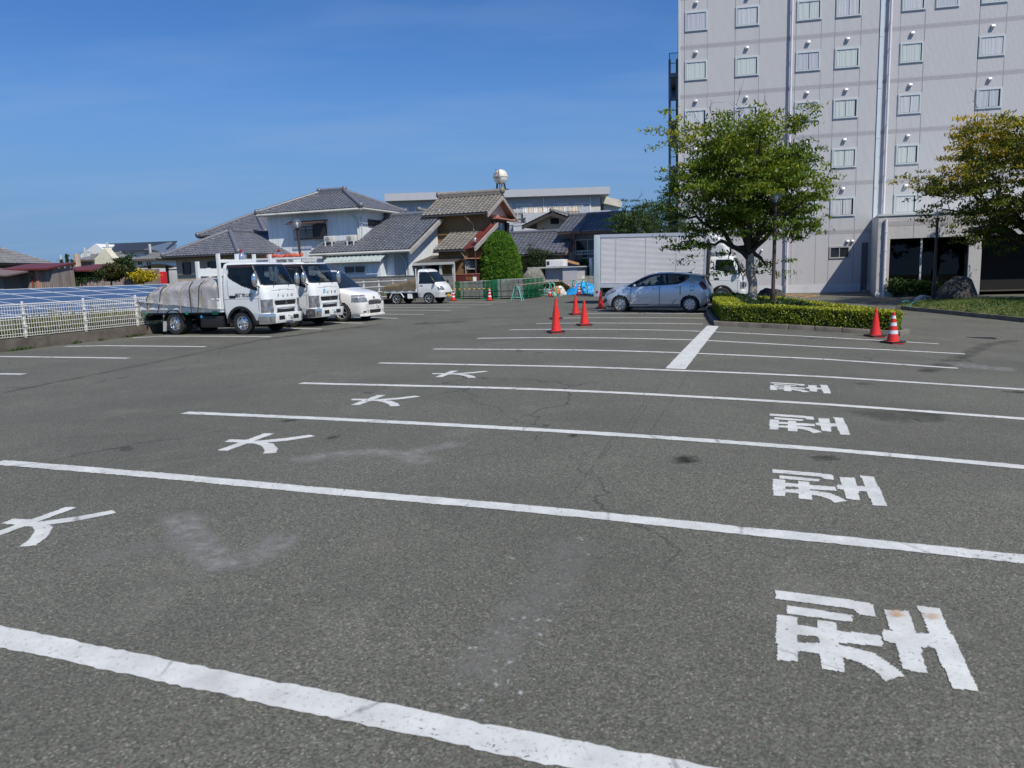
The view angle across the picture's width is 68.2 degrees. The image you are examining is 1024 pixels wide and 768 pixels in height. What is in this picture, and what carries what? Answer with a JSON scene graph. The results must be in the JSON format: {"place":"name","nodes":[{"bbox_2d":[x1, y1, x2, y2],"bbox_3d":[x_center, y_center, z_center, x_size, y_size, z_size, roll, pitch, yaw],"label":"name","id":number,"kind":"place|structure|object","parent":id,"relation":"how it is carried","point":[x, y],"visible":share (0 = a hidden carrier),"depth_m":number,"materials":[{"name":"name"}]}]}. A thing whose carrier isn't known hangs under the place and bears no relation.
{"place":"outdoors","nodes":[
{"label":"outdoors","id":0,"kind":"place"},
{"bbox_2d":[0,311,159,338],"bbox_3d":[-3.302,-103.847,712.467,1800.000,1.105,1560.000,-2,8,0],"label":"ground","id":1,"kind":"structure","parent":0,"point":[65,318],"depth_m":35.97,"materials":[{"name":"plant"}]},
{"bbox_2d":[0,247,53,267],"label":"roof","id":2,"kind":"structure","parent":1,"relation":"on","point":[10,258],"depth_m":60.31,"materials":[{"name":"tile"}]},
{"bbox_2d":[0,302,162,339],"bbox_3d":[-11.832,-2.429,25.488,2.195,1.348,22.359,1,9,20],"label":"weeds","id":3,"kind":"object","parent":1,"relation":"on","point":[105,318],"visible":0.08,"depth_m":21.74,"materials":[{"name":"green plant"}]},
{"bbox_2d":[0,284,167,333],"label":"solar array","id":4,"kind":"object","parent":1,"relation":"on","point":[12,297],"visible":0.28,"depth_m":26.81,"materials":[{"name":"blue"}]},
{"bbox_2d":[160,227,291,280],"bbox_3d":[-17.444,-7.719,50.677,6.101,5.342,9.708,1,9,20],"label":"tan bungalow","id":5,"kind":"object","parent":1,"relation":"on","point":[228,243],"visible":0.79,"depth_m":47.29,"materials":[{"name":"tile"}]},
{"bbox_2d":[182,262,190,273],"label":"window","id":6,"kind":"structure","parent":5,"relation":"in","point":[186,266],"depth_m":47.27,"materials":[{"name":"black glass"}]},
{"bbox_2d":[195,212,267,238],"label":"grey roofed house","id":7,"kind":"structure","parent":1,"relation":"on","point":[250,221],"depth_m":54.62,"materials":[{"name":"tile"}]},
{"bbox_2d":[254,186,443,277],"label":"white house","id":8,"kind":"structure","parent":1,"relation":"on","point":[393,240],"depth_m":48.63,"materials":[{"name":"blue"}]},
{"bbox_2d":[285,219,327,240],"bbox_3d":[-13.341,-9.993,49.124,2.849,1.260,0.650,1,9,20],"label":"balcony window","id":9,"kind":"structure","parent":8,"relation":"in","point":[305,233],"depth_m":49.30,"materials":[{"name":"glass"}]},
{"bbox_2d":[344,265,365,273],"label":"kitchen window","id":10,"kind":"structure","parent":8,"relation":"in","point":[358,268],"depth_m":46.51,"materials":[{"name":"glass"}]},
{"bbox_2d":[349,274,453,300],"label":"block wall","id":11,"kind":"structure","parent":1,"relation":"on","point":[387,279],"depth_m":45.06,"materials":[{"name":"concrete"}]},
{"bbox_2d":[412,255,462,298],"bbox_3d":[-4.697,-6.596,47.576,3.663,3.032,2.860,1,9,20],"label":"lean to awning","id":12,"kind":"object","parent":1,"relation":"on","point":[435,262],"visible":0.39,"depth_m":46.33,"materials":[{"name":"metal"}]},
{"bbox_2d":[421,187,518,298],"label":"brown house","id":13,"kind":"structure","parent":1,"relation":"on","point":[480,216],"depth_m":49.02,"materials":[{"name":"tile"}]},
{"bbox_2d":[384,187,610,230],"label":"apartment block","id":14,"kind":"structure","parent":1,"relation":"on","point":[585,199],"depth_m":80.65,"materials":[{"name":"white paint"}]},
{"bbox_2d":[493,169,508,189],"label":"water tank","id":15,"kind":"object","parent":14,"relation":"on","point":[500,176],"visible":0.96,"depth_m":83.02,"materials":[{"name":"metal"}]},
{"bbox_2d":[516,204,531,218],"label":"balcony door","id":16,"kind":"structure","parent":14,"relation":"in","point":[519,207],"depth_m":80.88,"materials":[{"name":"white paint"}]},
{"bbox_2d":[523,206,577,214],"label":"windows","id":17,"kind":"structure","parent":14,"relation":"on","point":[534,209],"depth_m":80.51,"materials":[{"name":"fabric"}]},
{"bbox_2d":[574,203,589,212],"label":"balcony door","id":18,"kind":"structure","parent":14,"relation":"in","point":[581,206],"depth_m":80.88,"materials":[{"name":"white paint"}]},
{"bbox_2d":[479,230,522,280],"bbox_3d":[-0.712,-7.520,47.411,2.848,4.298,2.831,-2,8,0],"label":"clipped conifer","id":19,"kind":"object","parent":1,"relation":"on","point":[500,257],"visible":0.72,"depth_m":46.43,"materials":[{"name":"green plant"}]},
{"bbox_2d":[523,267,545,284],"bbox_3d":[1.455,-6.646,49.620,1.845,2.047,1.042,-2,8,0],"label":"standing stone","id":20,"kind":"object","parent":1,"relation":"on","point":[534,272],"visible":0.21,"depth_m":49.25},
{"bbox_2d":[521,243,557,271],"bbox_3d":[1.695,-7.991,52.830,3.215,3.653,3.351,-2,8,0],"label":"evergreen shrub","id":21,"kind":"object","parent":1,"relation":"on","point":[535,262],"visible":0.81,"depth_m":52.01,"materials":[{"name":"green plant"}]},
{"bbox_2d":[510,229,573,274],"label":"dark roof house","id":22,"kind":"structure","parent":1,"relation":"on","point":[551,240],"depth_m":54.29,"materials":[{"name":"tile"}]},
{"bbox_2d":[522,207,568,229],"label":"cream gable house","id":23,"kind":"structure","parent":1,"relation":"on","point":[554,219],"depth_m":60.95,"materials":[{"name":"grey tile"}]},
{"bbox_2d":[542,281,570,291],"bbox_3d":[2.687,-6.152,48.538,2.315,0.976,1.102,-2,8,0],"label":"clipped mound","id":24,"kind":"object","parent":1,"relation":"on","point":[566,287],"visible":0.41,"depth_m":48.24,"materials":[{"name":"green plant"}]},
{"bbox_2d":[527,266,588,285],"bbox_3d":[3.106,-6.987,51.422,3.774,1.982,2.900,1,9,20],"label":"utility kiosk","id":25,"kind":"object","parent":1,"relation":"on","point":[561,274],"visible":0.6,"depth_m":50.15,"materials":[{"name":"metal"}]},
{"bbox_2d":[546,259,567,266],"bbox_3d":[3.019,-8.168,51.040,1.260,0.462,0.916,1,9,20],"label":"outdoor unit","id":26,"kind":"object","parent":25,"relation":"on","point":[556,262],"visible":0.96,"depth_m":50.65,"materials":[{"name":"white paint"}]},
{"bbox_2d":[557,209,625,283],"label":"dark roof house","id":27,"kind":"structure","parent":1,"relation":"on","point":[581,229],"depth_m":54.10,"materials":[{"name":"grey tile"}]},
{"bbox_2d":[575,239,593,258],"bbox_3d":[5.349,-9.645,53.902,1.814,1.336,0.379,1,9,20],"label":"veranda door","id":28,"kind":"structure","parent":27,"relation":"in","point":[586,246],"depth_m":54.08,"materials":[{"name":"glass"}]},
{"bbox_2d":[600,197,621,210],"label":"pale annex","id":29,"kind":"object","parent":1,"relation":"on","point":[609,203],"visible":0.02,"depth_m":83.55,"materials":[{"name":"white metal"}]},
{"bbox_2d":[600,190,667,233],"bbox_3d":[6.937,-7.744,42.261,3.974,5.967,4.019,-2,8,0],"label":"garden tree","id":30,"kind":"object","parent":1,"relation":"on","point":[632,215],"visible":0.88,"depth_m":41.63,"materials":[{"name":"green plant"}]},
{"bbox_2d":[630,190,693,232],"bbox_3d":[8.806,-8.116,43.631,4.388,6.187,4.392,2,9,27],"label":"garden tree","id":31,"kind":"object","parent":1,"relation":"on","point":[669,227],"visible":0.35,"depth_m":43.04,"materials":[{"name":"green plant"}]},
{"bbox_2d":[668,0,1023,296],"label":"hotel building","id":32,"kind":"structure","parent":1,"relation":"on","point":[892,82],"depth_m":40.99,"materials":[{"name":"concrete"}]},
{"bbox_2d":[684,204,705,222],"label":"window","id":33,"kind":"structure","parent":32,"relation":"in","point":[688,220],"depth_m":43.66,"materials":[{"name":"metal"}]},
{"bbox_2d":[685,108,706,128],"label":"window","id":34,"kind":"structure","parent":32,"relation":"in","point":[700,114],"depth_m":42.80,"materials":[{"name":"glass"}]},
{"bbox_2d":[685,10,707,31],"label":"window","id":35,"kind":"structure","parent":32,"relation":"in","point":[694,20],"depth_m":42.05,"materials":[{"name":"glass"}]},
{"bbox_2d":[685,59,707,80],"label":"window","id":36,"kind":"structure","parent":32,"relation":"in","point":[695,70],"depth_m":42.44,"materials":[{"name":"glass"}]},
{"bbox_2d":[734,105,757,125],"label":"window","id":37,"kind":"structure","parent":32,"relation":"in","point":[746,110],"depth_m":42.25,"materials":[{"name":"glass"}]},
{"bbox_2d":[735,55,758,76],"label":"window","id":38,"kind":"structure","parent":32,"relation":"in","point":[745,66],"depth_m":41.88,"materials":[{"name":"glass"}]},
{"bbox_2d":[735,4,759,27],"bbox_3d":[12.926,-20.191,41.509,1.270,1.070,0.082,0,9,12],"label":"window","id":39,"kind":"structure","parent":32,"relation":"in","point":[745,16],"depth_m":41.49,"materials":[{"name":"glass"}]},
{"bbox_2d":[794,100,819,121],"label":"window","id":40,"kind":"structure","parent":32,"relation":"in","point":[798,111],"depth_m":41.60,"materials":[{"name":"glass"}]},
{"bbox_2d":[795,50,820,72],"bbox_3d":[16.141,-17.602,41.236,1.290,1.070,0.082,0,9,12],"label":"window","id":41,"kind":"structure","parent":32,"relation":"in","point":[806,61],"depth_m":41.22,"materials":[{"name":"glass"}]},
{"bbox_2d":[796,0,821,21],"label":"window","id":42,"kind":"structure","parent":32,"relation":"in","point":[807,10],"depth_m":40.84,"materials":[{"name":"glass"}]},
{"bbox_2d":[829,246,849,258],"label":"toilet window","id":43,"kind":"structure","parent":32,"relation":"in","point":[837,251],"depth_m":42.36,"materials":[{"name":"grey glass"}]},
{"bbox_2d":[830,196,854,216],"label":"window","id":44,"kind":"structure","parent":32,"relation":"in","point":[845,207],"depth_m":41.96,"materials":[{"name":"glass"}]},
{"bbox_2d":[831,147,856,168],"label":"window","id":45,"kind":"structure","parent":32,"relation":"in","point":[841,157],"depth_m":41.57,"materials":[{"name":"glass"}]},
{"bbox_2d":[833,97,858,119],"bbox_3d":[18.180,-15.013,41.211,1.290,1.070,0.082,0,9,12],"label":"window","id":46,"kind":"structure","parent":32,"relation":"in","point":[843,108],"depth_m":41.19,"materials":[{"name":"glass"}]},
{"bbox_2d":[834,46,860,68],"bbox_3d":[18.098,-17.603,40.825,1.290,1.070,0.082,0,9,12],"label":"window","id":47,"kind":"structure","parent":32,"relation":"in","point":[848,57],"depth_m":40.81,"materials":[{"name":"glass"}]},
{"bbox_2d":[836,0,861,17],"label":"window","id":48,"kind":"structure","parent":32,"relation":"in","point":[844,8],"depth_m":40.44,"materials":[{"name":"glass"}]},
{"bbox_2d":[860,242,867,291],"bbox_3d":[19.660,-6.507,42.229,0.320,2.740,0.070,0,9,12],"label":"service door","id":49,"kind":"structure","parent":32,"relation":"in","point":[864,254],"depth_m":42.19,"materials":[{"name":"metal"}]},
{"bbox_2d":[893,193,916,213],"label":"window","id":50,"kind":"structure","parent":32,"relation":"in","point":[899,207],"depth_m":41.31,"materials":[{"name":"glass"}]},
{"bbox_2d":[895,143,919,164],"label":"window","id":51,"kind":"structure","parent":32,"relation":"in","point":[906,154],"depth_m":40.92,"materials":[{"name":"glass"}]},
{"bbox_2d":[897,93,921,114],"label":"window","id":52,"kind":"structure","parent":32,"relation":"in","point":[910,103],"depth_m":40.54,"materials":[{"name":"glass"}]},
{"bbox_2d":[899,41,923,63],"bbox_3d":[21.229,-17.605,40.167,1.170,1.070,0.082,0,9,12],"label":"window","id":53,"kind":"structure","parent":32,"relation":"in","point":[910,52],"depth_m":40.16,"materials":[{"name":"glass"}]},
{"bbox_2d":[901,0,925,11],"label":"window","id":54,"kind":"structure","parent":32,"relation":"in","point":[907,5],"depth_m":39.82,"materials":[{"name":"glass"}]},
{"bbox_2d":[935,0,959,8],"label":"window","id":55,"kind":"structure","parent":32,"relation":"in","point":[939,4],"depth_m":39.49,"materials":[{"name":"glass"}]},
{"bbox_2d":[975,87,1002,109],"bbox_3d":[25.065,-15.016,39.763,1.250,1.070,0.082,0,9,12],"label":"window","id":56,"kind":"structure","parent":32,"relation":"in","point":[991,98],"depth_m":39.75,"materials":[{"name":"glass"}]},
{"bbox_2d":[978,34,1005,57],"bbox_3d":[24.982,-17.606,39.377,1.250,1.070,0.082,0,9,12],"label":"window","id":57,"kind":"structure","parent":32,"relation":"in","point":[989,45],"depth_m":39.36,"materials":[{"name":"glass"}]},
{"bbox_2d":[895,306,1023,322],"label":"verge kerb","id":58,"kind":"structure","parent":1,"relation":"on","point":[978,315],"depth_m":27.09,"materials":[{"name":"concrete"}]},
{"bbox_2d":[0,0,677,267],"label":"sky","id":59,"kind":"structure","parent":0,"point":[122,121],"materials":[{"name":"blue"}]},
{"bbox_2d":[0,291,1023,767],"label":"asphalt lot","id":60,"kind":"structure","parent":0,"point":[484,533],"depth_m":4.61,"materials":[{"name":"asphalt"}]},
{"bbox_2d":[1,321,165,350],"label":"kerb weeds","id":61,"kind":"object","parent":60,"relation":"on","point":[77,341],"visible":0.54,"depth_m":21.13,"materials":[{"name":"green plant"}]},
{"bbox_2d":[0,323,198,351],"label":"kerb wall","id":62,"kind":"structure","parent":60,"relation":"on","point":[65,338],"depth_m":21.16,"materials":[{"name":"concrete"}]},
{"bbox_2d":[0,295,162,338],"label":"fence","id":63,"kind":"object","parent":62,"relation":"on","point":[25,325],"visible":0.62,"depth_m":21.06,"materials":[{"name":"metal"}]},
{"bbox_2d":[139,254,302,334],"bbox_3d":[-8.884,-2.763,23.158,4.834,2.360,2.185,1,9,20],"label":"flatbed truck","id":64,"kind":"object","parent":60,"relation":"on","point":[253,292],"visible":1,"depth_m":22.23,"materials":[{"name":"white paint"}]},
{"bbox_2d":[137,276,223,313],"bbox_3d":[-9.776,-2.795,23.477,3.018,1.072,1.960,1,9,20],"label":"tarpaulin","id":65,"kind":"object","parent":64,"relation":"on","point":[201,292],"visible":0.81,"depth_m":22.54,"materials":[{"name":"fabric"}]},
{"bbox_2d":[195,254,343,326],"bbox_3d":[-8.179,-3.172,25.655,4.834,2.360,2.185,1,9,20],"label":"flatbed truck","id":66,"kind":"object","parent":60,"relation":"on","point":[319,294],"visible":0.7,"depth_m":24.73,"materials":[{"name":"white paint"}]},
{"bbox_2d":[231,257,321,260],"bbox_3d":[-7.945,-4.180,25.295,3.150,0.066,0.890,1,9,20],"label":"board bundle","id":67,"kind":"object","parent":66,"relation":"on","point":[282,258],"visible":0.62,"depth_m":24.77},
{"bbox_2d":[266,252,302,257],"bbox_3d":[-7.469,-4.228,24.918,1.541,0.182,0.330,1,9,20],"label":"orange cloth","id":68,"kind":"object","parent":67,"relation":"on","point":[288,255],"visible":0.85,"depth_m":24.81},
{"bbox_2d":[303,270,384,321],"bbox_3d":[-7.071,-3.257,27.746,4.676,1.850,2.140,1,9,20],"label":"minivan","id":69,"kind":"object","parent":60,"relation":"on","point":[359,301],"visible":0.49,"depth_m":26.62,"materials":[{"name":"white paint"}]},
{"bbox_2d":[383,298,415,303],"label":"kerb wall","id":70,"kind":"structure","parent":60,"relation":"on","point":[386,301],"depth_m":41.65,"materials":[{"name":"concrete"}]},
{"bbox_2d":[356,279,406,296],"bbox_3d":[-7.434,-4.972,40.148,0.097,1.024,7.860,1,9,20],"label":"rail fence","id":71,"kind":"object","parent":70,"relation":"on","point":[379,286],"visible":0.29,"depth_m":40.85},
{"bbox_2d":[384,265,451,303],"bbox_3d":[-4.955,-5.310,40.318,3.490,2.025,1.803,1,9,20],"label":"kei pickup","id":72,"kind":"object","parent":60,"relation":"on","point":[431,284],"visible":1,"depth_m":39.54,"materials":[{"name":"white paint"}]},
{"bbox_2d":[382,278,415,291],"bbox_3d":[-5.731,-5.353,40.595,1.960,0.702,1.520,1,9,20],"label":"bed cover","id":73,"kind":"object","parent":72,"relation":"on","point":[410,284],"visible":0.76,"depth_m":39.84,"materials":[{"name":"fabric"}]},
{"bbox_2d":[455,280,499,298],"bbox_3d":[-1.960,-5.709,45.614,2.264,1.050,2.297,1,9,20],"label":"fence","id":74,"kind":"object","parent":60,"relation":"on","point":[475,290],"visible":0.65,"depth_m":44.60,"materials":[{"name":"green plastic"}]},
{"bbox_2d":[455,273,479,296],"bbox_3d":[-2.780,-6.009,46.059,1.817,1.398,0.090,1,9,20],"label":"red hoarding","id":75,"kind":"object","parent":74,"relation":"on","point":[468,277],"visible":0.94,"depth_m":45.98,"materials":[{"name":"metal"}]},
{"bbox_2d":[492,278,542,298],"bbox_3d":[0.393,-5.661,44.654,2.350,1.130,2.693,1,9,20],"label":"fence","id":76,"kind":"object","parent":60,"relation":"on","point":[505,289],"visible":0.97,"depth_m":43.79,"materials":[{"name":"green plastic"}]},
{"bbox_2d":[547,305,565,333],"bbox_3d":[1.118,-1.659,19.301,0.380,0.708,0.380,-4,9,-14],"label":"traffic cone","id":77,"kind":"object","parent":60,"relation":"on","point":[556,328],"visible":1,"depth_m":19.23,"materials":[{"name":"red plastic"}]},
{"bbox_2d":[569,295,580,314],"bbox_3d":[2.276,-2.832,27.079,0.380,0.708,0.380,-5,9,-20],"label":"traffic cone","id":78,"kind":"object","parent":60,"relation":"on","point":[575,311],"visible":0.84,"depth_m":27.01,"materials":[{"name":"red plastic"}]},
{"bbox_2d":[566,282,593,294],"bbox_3d":[4.680,-6.076,47.748,2.700,0.775,1.600,1,9,20],"label":"blue sheet","id":79,"kind":"object","parent":60,"relation":"on","point":[572,290],"visible":0.57,"depth_m":47.30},
{"bbox_2d":[576,301,592,325],"bbox_3d":[2.062,-2.018,21.565,0.380,0.708,0.380,-4,9,-11],"label":"traffic cone","id":80,"kind":"object","parent":60,"relation":"on","point":[584,321],"visible":1,"depth_m":21.49,"materials":[{"name":"red plastic"}]},
{"bbox_2d":[604,270,713,311],"bbox_3d":[5.522,-3.554,28.476,3.955,1.605,1.990,2,9,20],"label":"hatchback car","id":81,"kind":"object","parent":60,"relation":"on","point":[666,290],"visible":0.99,"depth_m":27.67,"materials":[{"name":"silver metal"}]},
{"bbox_2d":[594,232,747,296],"bbox_3d":[7.439,-5.315,34.761,7.020,3.135,2.185,3,9,20],"label":"box truck","id":82,"kind":"object","parent":60,"relation":"on","point":[622,259],"visible":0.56,"depth_m":34.02,"materials":[{"name":"white paint"}]},
{"bbox_2d":[707,305,909,335],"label":"planting island","id":83,"kind":"structure","parent":60,"relation":"on","point":[714,319],"depth_m":20.25,"materials":[{"name":"concrete"}]},
{"bbox_2d":[638,81,852,299],"bbox_3d":[8.142,-6.129,26.302,6.565,7.709,5.902,3,10,28],"label":"island tree","id":84,"kind":"object","parent":83,"relation":"on","point":[777,171],"visible":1,"depth_m":25.47,"materials":[{"name":"green plant"}]},
{"bbox_2d":[758,288,785,297],"bbox_3d":[9.586,-3.105,28.087,1.178,0.940,0.833,-2,8,0],"label":"island boulder","id":85,"kind":"object","parent":83,"relation":"in","point":[765,291],"visible":0.23,"depth_m":27.87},
{"bbox_2d":[770,195,778,302],"bbox_3d":[8.695,-4.287,25.083,0.410,4.164,0.410,-1,8,0],"label":"lamp post","id":86,"kind":"object","parent":83,"relation":"on","point":[773,292],"visible":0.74,"depth_m":25.05,"materials":[{"name":"white"}]},
{"bbox_2d":[732,291,868,310],"bbox_3d":[8.101,-2.586,24.687,2.891,0.668,9.397,-2,8,0],"label":"ground cover","id":87,"kind":"object","parent":83,"relation":"on","point":[749,300],"visible":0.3,"depth_m":23.58,"materials":[{"name":"plant"}]},
{"bbox_2d":[712,293,903,329],"bbox_3d":[8.070,-2.420,24.622,4.406,0.851,11.054,-2,8,0],"label":"box hedge","id":88,"kind":"object","parent":83,"relation":"on","point":[728,307],"visible":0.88,"depth_m":20.50,"materials":[{"name":"green plant"}]},
{"bbox_2d":[863,308,886,337],"bbox_3d":[8.924,-1.507,18.557,0.380,0.708,0.380,-3,9,-9],"label":"traffic cone","id":89,"kind":"object","parent":60,"relation":"on","point":[875,331],"visible":0.99,"depth_m":18.49,"materials":[{"name":"red plastic"}]},
{"bbox_2d":[879,312,905,343],"bbox_3d":[8.568,-1.264,16.993,0.380,0.708,0.380,-4,9,-17],"label":"traffic cone","id":90,"kind":"object","parent":60,"relation":"on","point":[892,337],"visible":0.98,"depth_m":16.93,"materials":[{"name":"red plastic"}]},
{"bbox_2d":[884,276,944,296],"bbox_3d":[20.466,-4.783,37.416,3.817,1.160,0.896,0,9,12],"label":"planter bush","id":91,"kind":"object","parent":60,"relation":"on","point":[914,286],"visible":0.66,"depth_m":37.43,"materials":[{"name":"green plant"}]},
{"bbox_2d":[931,213,939,298],"bbox_3d":[18.280,-5.447,32.640,0.340,4.020,0.340,-2,8,0],"label":"lamp post","id":92,"kind":"object","parent":60,"relation":"on","point":[933,295],"visible":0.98,"depth_m":32.61,"materials":[{"name":"brown"}]},
{"bbox_2d":[896,296,1023,316],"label":"verge","id":93,"kind":"structure","parent":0,"point":[977,306],"depth_m":27.62,"materials":[{"name":"plant"}]},
{"bbox_2d":[888,88,1023,255],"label":"lobby tree","id":94,"kind":"object","parent":93,"relation":"on","point":[978,161],"visible":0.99,"depth_m":30.30,"materials":[{"name":"green plant"}]},
{"bbox_2d":[937,276,978,299],"bbox_3d":[18.303,-3.773,31.072,1.675,1.324,1.258,-2,8,0],"label":"verge boulder","id":95,"kind":"object","parent":93,"relation":"on","point":[960,287],"visible":0.66,"depth_m":30.66,"materials":[{"name":"stone"}]},
{"bbox_2d":[995,121,1023,195],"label":"verge tree","id":96,"kind":"object","parent":93,"relation":"on","point":[1008,189],"visible":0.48,"depth_m":28.99,"materials":[{"name":"green plant"}]},
{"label":"terrace","id":97,"kind":"structure","parent":0,"visible":0},
{"bbox_2d":[0,268,32,288],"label":"lean to porch","id":98,"kind":"object","parent":97,"relation":"on","point":[11,279],"visible":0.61,"depth_m":49.96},
{"bbox_2d":[0,262,75,288],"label":"rusty shed","id":99,"kind":"structure","parent":97,"relation":"on","point":[48,275],"depth_m":51.12,"materials":[{"name":"red metal"}]},
{"bbox_2d":[73,253,98,265],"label":"brown bungalow","id":100,"kind":"object","parent":97,"relation":"on","point":[83,262],"visible":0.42,"depth_m":94.61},
{"bbox_2d":[89,258,129,285],"bbox_3d":[-26.684,-7.073,50.406,2.128,2.628,2.631,-9,11,-41],"label":"creeper mass","id":101,"kind":"object","parent":97,"relation":"on","point":[111,272],"visible":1,"depth_m":49.91,"materials":[{"name":"green plant"}]},
{"bbox_2d":[86,248,136,267],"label":"cream house","id":102,"kind":"structure","parent":97,"relation":"on","point":[105,255],"depth_m":88.52,"materials":[{"name":"paint"}]},
{"bbox_2d":[72,264,160,286],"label":"red roof shed","id":103,"kind":"structure","parent":97,"relation":"on","point":[92,282],"depth_m":53.94,"materials":[{"name":"metal"}]},
{"bbox_2d":[74,272,99,286],"bbox_3d":[-30.755,-7.428,53.856,3.193,1.195,0.345,-1,8,3],"label":"wall ivy","id":104,"kind":"object","parent":103,"relation":"attached to","point":[77,274],"depth_m":53.78,"materials":[{"name":"green plant"}]},
{"bbox_2d":[112,254,135,268],"bbox_3d":[-27.797,-7.829,54.294,1.985,3.053,1.855,-2,8,0],"label":"garden tree","id":105,"kind":"object","parent":97,"relation":"on","point":[127,262],"visible":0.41,"depth_m":53.99,"materials":[{"name":"green plant"}]},
{"bbox_2d":[80,241,176,257],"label":"white flats","id":106,"kind":"structure","parent":97,"relation":"on","point":[137,249],"depth_m":118.20,"materials":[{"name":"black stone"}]},
{"bbox_2d":[126,268,162,284],"bbox_3d":[-24.998,-6.949,51.511,2.110,1.952,2.197,5,11,41],"label":"bush","id":107,"kind":"object","parent":97,"relation":"on","point":[140,276],"visible":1,"depth_m":50.98,"materials":[{"name":"yellow plant"}]},
{"bbox_2d":[133,252,176,271],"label":"white bungalow","id":108,"kind":"object","parent":97,"relation":"on","point":[153,258],"visible":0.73,"depth_m":91.51,"materials":[{"name":"metal"}]},
{"bbox_2d":[139,264,176,283],"bbox_3d":[-29.825,-9.343,67.592,3.172,2.752,6.500,-1,9,6],"label":"carport","id":109,"kind":"object","parent":97,"relation":"on","point":[165,266],"visible":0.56,"depth_m":64.61,"materials":[{"name":"grey metal"}]},
{"bbox_2d":[169,270,177,283],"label":"garden shed","id":110,"kind":"structure","parent":97,"relation":"on","point":[173,278],"depth_m":62.10,"materials":[{"name":"grey metal"}]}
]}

